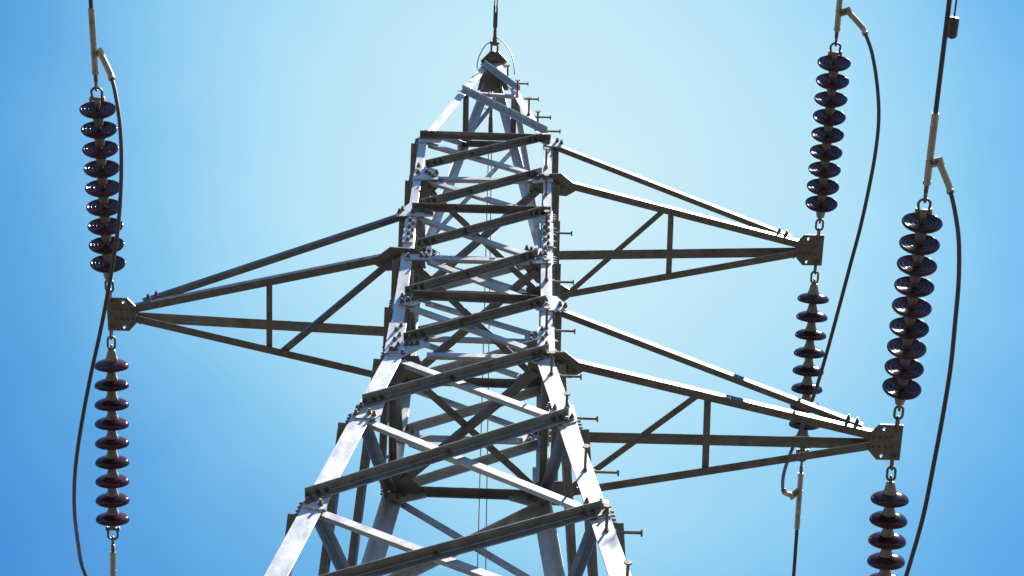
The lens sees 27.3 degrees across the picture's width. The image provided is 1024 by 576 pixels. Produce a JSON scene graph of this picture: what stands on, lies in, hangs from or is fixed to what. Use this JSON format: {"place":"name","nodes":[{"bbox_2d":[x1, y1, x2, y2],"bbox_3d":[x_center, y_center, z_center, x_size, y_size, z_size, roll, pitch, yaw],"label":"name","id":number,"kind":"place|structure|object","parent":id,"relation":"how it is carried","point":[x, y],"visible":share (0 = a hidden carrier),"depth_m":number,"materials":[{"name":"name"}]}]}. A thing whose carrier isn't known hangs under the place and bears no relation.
{"place":"outdoors","nodes":[
{"label":"outdoors","id":0,"kind":"place"},
{"bbox_2d":[0,0,1023,575],"label":"sky","id":1,"kind":"structure","parent":0,"point":[253,130],"materials":[{"name":"blue"}]},
{"bbox_3d":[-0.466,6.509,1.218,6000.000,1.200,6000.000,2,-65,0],"label":"ground","id":2,"kind":"structure","parent":0,"visible":0},
{"bbox_2d":[107,51,903,575],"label":"lattice tower","id":3,"kind":"structure","parent":2,"relation":"on","point":[399,373],"depth_m":13.90,"materials":[{"name":"metal"}]},
{"bbox_2d":[79,87,125,303],"bbox_3d":[-2.813,-0.619,14.517,0.256,0.313,1.650,2,-65,0],"label":"insulator string","id":4,"kind":"object","parent":3,"relation":"attached to","point":[100,149],"visible":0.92,"depth_m":14.44,"materials":[{"name":"brown ceramic"}]},
{"bbox_2d":[88,0,98,91],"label":"conductor","id":5,"kind":"object","parent":4,"relation":"attached to","point":[93,39],"visible":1,"depth_m":13.97,"materials":[{"name":"metal"}]},
{"bbox_2d":[72,47,123,575],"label":"jumper cable","id":6,"kind":"object","parent":5,"relation":"attached to","point":[98,52],"visible":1,"depth_m":13.89,"materials":[{"name":"rubber"}]},
{"bbox_2d":[94,327,129,539],"bbox_3d":[-2.884,1.055,15.179,0.265,0.440,1.622,2,-65,0],"label":"insulator string","id":7,"kind":"object","parent":3,"relation":"attached to","point":[112,461],"visible":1,"depth_m":15.15,"materials":[{"name":"ceramic"}]},
{"bbox_2d":[110,536,115,575],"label":"conductor","id":8,"kind":"object","parent":7,"relation":"attached to","point":[112,562],"visible":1,"depth_m":15.42,"materials":[{"name":"metal"}]},
{"bbox_2d":[477,89,494,569],"bbox_3d":[-0.637,19.862,26.209,0.609,6.747,44.773,2,-65,0],"label":"earth wire","id":9,"kind":"object","parent":3,"relation":"attached to","point":[490,126],"visible":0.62,"depth_m":20.52,"materials":[{"name":"metal"}]},
{"bbox_2d":[490,0,498,54],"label":"earth wire","id":10,"kind":"object","parent":3,"relation":"attached to","point":[494,42],"visible":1,"depth_m":19.70,"materials":[{"name":"metal"}]},
{"bbox_2d":[477,41,491,68],"bbox_3d":[-0.271,-2.183,19.584,0.187,0.451,0.057,-42,-73,18],"label":"bonding wire","id":11,"kind":"object","parent":10,"relation":"attached to","point":[480,53],"visible":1,"depth_m":19.54,"materials":[{"name":"grey metal"}]},
{"bbox_2d":[497,37,514,74],"bbox_3d":[-0.042,-2.166,19.497,0.232,0.642,0.056,38,-70,-15],"label":"bonding wire","id":12,"kind":"object","parent":10,"relation":"attached to","point":[510,53],"visible":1,"depth_m":19.47,"materials":[{"name":"grey metal"}]},
{"bbox_2d":[789,262,828,461],"bbox_3d":[2.326,0.587,16.509,0.256,0.461,1.619,2,-65,0],"label":"insulator string","id":13,"kind":"object","parent":3,"relation":"attached to","point":[810,334],"visible":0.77,"depth_m":16.43,"materials":[{"name":"ceramic"}]},
{"bbox_2d":[792,460,803,575],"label":"conductor","id":14,"kind":"object","parent":13,"relation":"attached to","point":[798,501],"visible":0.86,"depth_m":16.80,"materials":[{"name":"metal"}]},
{"bbox_2d":[805,42,850,240],"bbox_3d":[2.365,-1.079,15.835,0.266,0.354,1.651,2,-65,0],"label":"insulator string","id":15,"kind":"object","parent":3,"relation":"attached to","point":[824,169],"visible":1,"depth_m":15.78,"materials":[{"name":"ceramic"}]},
{"bbox_2d":[834,0,842,46],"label":"conductor","id":16,"kind":"object","parent":15,"relation":"attached to","point":[837,27],"visible":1,"depth_m":15.33,"materials":[{"name":"metal"}]},
{"bbox_2d":[781,6,880,499],"bbox_3d":[2.370,-0.021,15.670,0.321,1.023,4.021,4,-65,-1],"label":"jumper cable","id":17,"kind":"object","parent":16,"relation":"attached to","point":[792,495],"visible":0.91,"depth_m":15.19,"materials":[{"name":"rubber"}]},
{"bbox_2d":[867,455,908,575],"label":"insulator string","id":18,"kind":"object","parent":3,"relation":"attached to","point":[887,539],"visible":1,"depth_m":13.62,"materials":[{"name":"ceramic"}]},
{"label":"conductor","id":19,"kind":"object","parent":18,"relation":"hanging from","visible":0},
{"bbox_2d":[904,156,961,575],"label":"jumper cable","id":20,"kind":"object","parent":19,"relation":"attached to","point":[938,162],"visible":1,"depth_m":12.37,"materials":[{"name":"rubber"}]},
{"bbox_2d":[882,198,942,431],"bbox_3d":[2.469,0.189,13.059,0.253,0.322,1.652,2,-65,0],"label":"insulator string","id":21,"kind":"object","parent":3,"relation":"attached to","point":[905,348],"visible":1,"depth_m":13.01,"materials":[{"name":"ceramic"}]},
{"bbox_2d":[923,0,951,202],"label":"conductor","id":22,"kind":"object","parent":21,"relation":"attached to","point":[931,146],"visible":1,"depth_m":12.40,"materials":[{"name":"metal"}]},
{"bbox_2d":[946,0,958,38],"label":"vibration damper","id":23,"kind":"object","parent":22,"relation":"hanging from","point":[952,27],"visible":1,"depth_m":12.09,"materials":[{"name":"grey metal"}]}
]}

